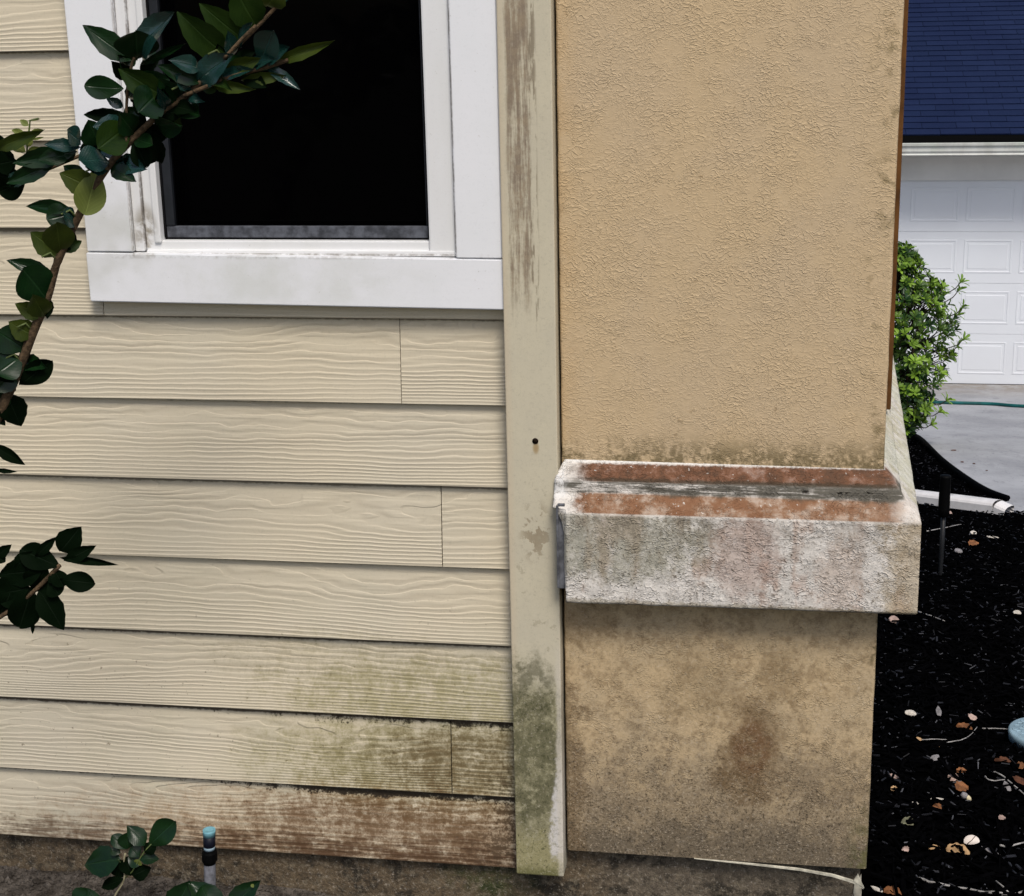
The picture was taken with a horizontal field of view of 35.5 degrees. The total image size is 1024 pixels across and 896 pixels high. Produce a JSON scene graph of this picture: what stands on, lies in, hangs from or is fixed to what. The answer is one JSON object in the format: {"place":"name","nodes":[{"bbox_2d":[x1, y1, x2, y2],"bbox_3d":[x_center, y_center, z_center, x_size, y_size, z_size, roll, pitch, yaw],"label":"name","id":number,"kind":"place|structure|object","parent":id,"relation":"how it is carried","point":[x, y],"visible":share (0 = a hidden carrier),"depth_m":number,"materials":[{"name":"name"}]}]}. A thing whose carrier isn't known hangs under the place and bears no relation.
{"place":"outdoors","nodes":[
{"label":"outdoors","id":0,"kind":"place"},
{"bbox_2d":[909,383,1023,514],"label":"driveway","id":1,"kind":"structure","parent":0,"point":[989,438],"depth_m":10.56,"materials":[{"name":"concrete"}]},
{"bbox_2d":[932,401,1023,407],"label":"garden hose","id":2,"kind":"object","parent":1,"relation":"on","point":[985,403],"visible":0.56,"depth_m":12.92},
{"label":"ground","id":3,"kind":"structure","parent":0,"visible":0},
{"bbox_2d":[0,865,378,895],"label":"soil bed","id":4,"kind":"object","parent":3,"relation":"on","point":[93,882],"visible":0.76,"depth_m":2.64,"materials":[{"name":"brown soil"}]},
{"bbox_2d":[0,527,116,633],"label":"shrub","id":5,"kind":"object","parent":4,"relation":"on","point":[23,605],"visible":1,"depth_m":1.96,"materials":[{"name":"green plant"}]},
{"bbox_2d":[72,887,98,895],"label":"seedling","id":6,"kind":"object","parent":4,"relation":"on","point":[80,891],"visible":1,"depth_m":2.45,"materials":[{"name":"green plant"}]},
{"bbox_2d":[85,818,176,895],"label":"seedling","id":7,"kind":"object","parent":4,"relation":"on","point":[103,861],"visible":1,"depth_m":2.45,"materials":[{"name":"green plant"}]},
{"bbox_2d":[0,0,334,473],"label":"shrub","id":8,"kind":"object","parent":4,"relation":"on","point":[217,38],"visible":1,"depth_m":1.83,"materials":[{"name":"green plant"}]},
{"bbox_2d":[202,826,216,885],"bbox_3d":[-0.475,0.699,2.520,0.032,0.221,0.024,1,16,9],"label":"irrigation riser","id":9,"kind":"object","parent":4,"relation":"on","point":[209,855],"visible":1,"depth_m":2.49,"materials":[{"name":"grey plastic"}]},
{"bbox_2d":[166,880,260,895],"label":"seedling","id":10,"kind":"object","parent":4,"relation":"on","point":[191,888],"visible":1,"depth_m":2.42,"materials":[{"name":"green plant"}]},
{"bbox_2d":[0,0,859,895],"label":"house wall","id":11,"kind":"structure","parent":3,"relation":"on","point":[284,440],"depth_m":2.42,"materials":[{"name":"beige painted wood-grain siding"},{"name":"glass"},{"name":"white paint"}]},
{"bbox_2d":[64,0,503,309],"bbox_3d":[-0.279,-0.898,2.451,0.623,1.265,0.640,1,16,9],"label":"window","id":12,"kind":"structure","parent":11,"relation":"in","point":[373,182],"depth_m":2.28,"materials":[{"name":"white paint"}]},
{"bbox_2d":[553,0,920,895],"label":"stucco pillar","id":13,"kind":"structure","parent":3,"relation":"on","point":[737,534],"depth_m":2.26,"materials":[{"name":"paint"}]},
{"bbox_2d":[860,437,1023,895],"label":"mulch bed","id":14,"kind":"object","parent":3,"relation":"on","point":[868,880],"visible":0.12,"depth_m":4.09,"materials":[{"name":"black wood"}]},
{"bbox_2d":[871,886,882,891],"bbox_3d":[0.630,0.763,2.769,0.023,0.005,0.011,24,27,33],"label":"wood chip","id":15,"kind":"object","parent":14,"relation":"on","point":[875,888],"visible":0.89,"depth_m":2.77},
{"bbox_2d":[883,885,901,894],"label":"fallen leaf","id":16,"kind":"object","parent":14,"relation":"on","point":[887,889],"visible":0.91,"depth_m":2.75,"materials":[{"name":"brown plant"}]},
{"bbox_2d":[888,616,898,623],"bbox_3d":[1.175,0.528,4.921,0.035,0.015,0.035,-16,21,-41],"label":"wood chip","id":17,"kind":"object","parent":14,"relation":"on","point":[891,618],"visible":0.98,"depth_m":4.92,"materials":[{"name":"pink wood"}]},
{"bbox_2d":[901,846,908,850],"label":"fallen leaf","id":18,"kind":"object","parent":14,"relation":"on","point":[905,848],"visible":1,"depth_m":2.96,"materials":[{"name":"pink plant"}]},
{"bbox_2d":[901,816,913,824],"bbox_3d":[0.767,0.725,3.106,0.024,0.008,0.026,-1,16,0],"label":"fallen leaf","id":19,"kind":"object","parent":14,"relation":"on","point":[904,819],"visible":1,"depth_m":3.11,"materials":[{"name":"green plant"}]},
{"bbox_2d":[905,710,916,715],"bbox_3d":[0.967,0.642,3.881,0.030,0.010,0.021,8,18,30],"label":"wood chip","id":20,"kind":"object","parent":14,"relation":"on","point":[910,712],"visible":0.98,"depth_m":3.87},
{"bbox_2d":[893,240,969,443],"bbox_3d":[2.383,-0.616,9.801,0.820,1.316,0.762,1,16,9],"label":"bush","id":21,"kind":"object","parent":14,"relation":"on","point":[909,297],"visible":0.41,"depth_m":9.62,"materials":[{"name":"green plant"}]},
{"bbox_2d":[930,754,938,760],"bbox_3d":[0.932,0.681,3.523,0.024,0.009,0.018,-27,28,-34],"label":"wood chip","id":22,"kind":"object","parent":14,"relation":"on","point":[934,757],"visible":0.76,"depth_m":3.52,"materials":[{"name":"grey wood"}]},
{"bbox_2d":[933,803,941,808],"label":"fallen leaf","id":23,"kind":"object","parent":14,"relation":"on","point":[937,805],"visible":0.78,"depth_m":3.20,"materials":[{"name":"brown plant"}]},
{"bbox_2d":[936,706,941,715],"bbox_3d":[1.039,0.640,3.898,0.014,0.007,0.042,1,27,9],"label":"wood chip","id":24,"kind":"object","parent":14,"relation":"on","point":[938,711],"visible":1,"depth_m":3.89,"materials":[{"name":"grey wood"}]},
{"bbox_2d":[938,474,950,574],"bbox_3d":[1.528,0.298,5.676,0.041,0.423,0.041,1,16,9],"label":"path light","id":25,"kind":"object","parent":14,"relation":"on","point":[944,498],"visible":0.9,"depth_m":5.63,"materials":[{"name":"black metal"}]},
{"bbox_2d":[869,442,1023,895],"bbox_3d":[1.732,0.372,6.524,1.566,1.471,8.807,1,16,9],"label":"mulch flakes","id":26,"kind":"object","parent":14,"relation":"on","point":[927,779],"visible":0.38,"depth_m":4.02,"materials":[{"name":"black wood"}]},
{"bbox_2d":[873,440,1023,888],"bbox_3d":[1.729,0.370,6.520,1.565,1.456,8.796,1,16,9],"label":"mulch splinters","id":27,"kind":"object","parent":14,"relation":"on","point":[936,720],"visible":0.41,"depth_m":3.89,"materials":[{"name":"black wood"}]},
{"bbox_2d":[948,773,958,780],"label":"fallen leaf","id":28,"kind":"object","parent":14,"relation":"on","point":[952,779],"visible":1,"depth_m":3.37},
{"bbox_2d":[946,842,969,854],"bbox_3d":[0.821,0.741,2.952,0.033,0.012,0.036,-10,18,-28],"label":"fallen leaf","id":29,"kind":"object","parent":14,"relation":"on","point":[954,849],"visible":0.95,"depth_m":2.95,"materials":[{"name":"plant"}]},
{"bbox_2d":[954,548,961,552],"bbox_3d":[1.716,0.396,6.147,0.032,0.015,0.032,6,17,25],"label":"wood chip","id":30,"kind":"object","parent":14,"relation":"on","point":[957,550],"visible":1,"depth_m":6.14,"materials":[{"name":"grey wood"}]},
{"bbox_2d":[918,877,1002,893],"bbox_3d":[0.776,0.760,2.773,0.145,0.015,0.010,8,18,30],"label":"twig","id":31,"kind":"object","parent":14,"relation":"on","point":[948,885],"visible":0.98,"depth_m":2.77,"materials":[{"name":"grey wood"}]},
{"bbox_2d":[955,781,968,790],"bbox_3d":[0.932,0.702,3.316,0.031,0.009,0.029,9,19,32],"label":"fallen leaf","id":32,"kind":"object","parent":14,"relation":"on","point":[960,786],"visible":1,"depth_m":3.32,"materials":[{"name":"brown plant"}]},
{"bbox_2d":[956,722,971,729],"bbox_3d":[1.061,0.654,3.757,0.026,0.010,0.033,-11,18,-30],"label":"fallen leaf","id":33,"kind":"object","parent":14,"relation":"on","point":[964,724],"visible":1,"depth_m":3.76,"materials":[{"name":"brown plant"}]},
{"bbox_2d":[915,489,1013,514],"bbox_3d":[1.908,0.230,7.470,0.084,0.145,0.927,-15,21,-40],"label":"downspout","id":34,"kind":"object","parent":14,"relation":"on","point":[971,503],"visible":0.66,"depth_m":7.24,"materials":[{"name":"white metal"}]},
{"bbox_2d":[960,792,970,799],"bbox_3d":[0.921,0.708,3.248,0.023,0.019,0.014,1,16,9],"label":"acorn","id":35,"kind":"object","parent":14,"relation":"on","point":[964,795],"visible":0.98,"depth_m":3.24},
{"bbox_2d":[964,835,979,844],"bbox_3d":[0.849,0.724,2.955,0.029,0.012,0.016,1,16,9],"label":"fallen leaf","id":36,"kind":"object","parent":14,"relation":"on","point":[971,839],"visible":1,"depth_m":2.95,"materials":[{"name":"white"}]},
{"bbox_2d":[968,714,976,719],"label":"fallen leaf","id":37,"kind":"object","parent":14,"relation":"on","point":[972,717],"visible":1,"depth_m":3.84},
{"bbox_2d":[968,540,978,545],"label":"fallen leaf","id":38,"kind":"object","parent":14,"relation":"on","point":[972,542],"visible":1,"depth_m":6.31,"materials":[{"name":"orange plant"}]},
{"bbox_2d":[994,756,1010,761],"bbox_3d":[1.073,0.682,3.500,0.035,0.009,0.021,3,28,15],"label":"fallen leaf","id":39,"kind":"object","parent":14,"relation":"on","point":[1001,758],"visible":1,"depth_m":3.50,"materials":[{"name":"brown plant"}]},
{"bbox_2d":[990,771,1023,794],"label":"twig","id":40,"kind":"object","parent":14,"relation":"on","point":[1007,780],"visible":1,"depth_m":3.35,"materials":[{"name":"grey wood"}]},
{"bbox_2d":[1003,781,1010,790],"bbox_3d":[1.029,0.703,3.329,0.015,0.008,0.034,-1,27,-1],"label":"wood chip","id":41,"kind":"object","parent":14,"relation":"on","point":[1007,787],"visible":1,"depth_m":3.32,"materials":[{"name":"grey wood"}]},
{"bbox_2d":[995,880,1022,894],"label":"twig","id":42,"kind":"object","parent":14,"relation":"on","point":[1020,892],"visible":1,"depth_m":2.75,"materials":[{"name":"grey wood"}]},
{"bbox_2d":[1000,842,1023,847],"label":"twig","id":43,"kind":"object","parent":14,"relation":"on","point":[1004,846],"visible":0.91,"depth_m":2.98,"materials":[{"name":"grey wood"}]},
{"bbox_2d":[1008,718,1023,748],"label":"valve cover","id":44,"kind":"object","parent":14,"relation":"on","point":[1016,731],"visible":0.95,"depth_m":3.66,"materials":[{"name":"blue plastic"}]},
{"bbox_2d":[1012,776,1023,784],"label":"fallen leaf","id":45,"kind":"object","parent":14,"relation":"on","point":[1018,779],"visible":1,"depth_m":3.36,"materials":[{"name":"brown plant"}]},
{"bbox_2d":[1018,761,1023,768],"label":"fallen leaf","id":46,"kind":"object","parent":14,"relation":"on","point":[1021,766],"visible":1,"depth_m":3.46,"materials":[{"name":"brown plant"}]},
{"bbox_2d":[907,434,1009,500],"bbox_3d":[2.433,0.061,9.354,0.509,0.715,3.675,-2,16,-4],"label":"garden edging","id":47,"kind":"object","parent":3,"relation":"on","point":[976,485],"visible":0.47,"depth_m":8.30,"materials":[{"name":"black plastic"}]},
{"bbox_2d":[894,0,1023,384],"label":"garage","id":48,"kind":"structure","parent":3,"relation":"on","point":[961,210],"depth_m":15.07,"materials":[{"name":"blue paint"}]},
{"bbox_2d":[894,180,1023,384],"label":"garage door","id":49,"kind":"structure","parent":48,"relation":"in","point":[974,229],"depth_m":15.08,"materials":[{"name":"white paint"}]}
]}

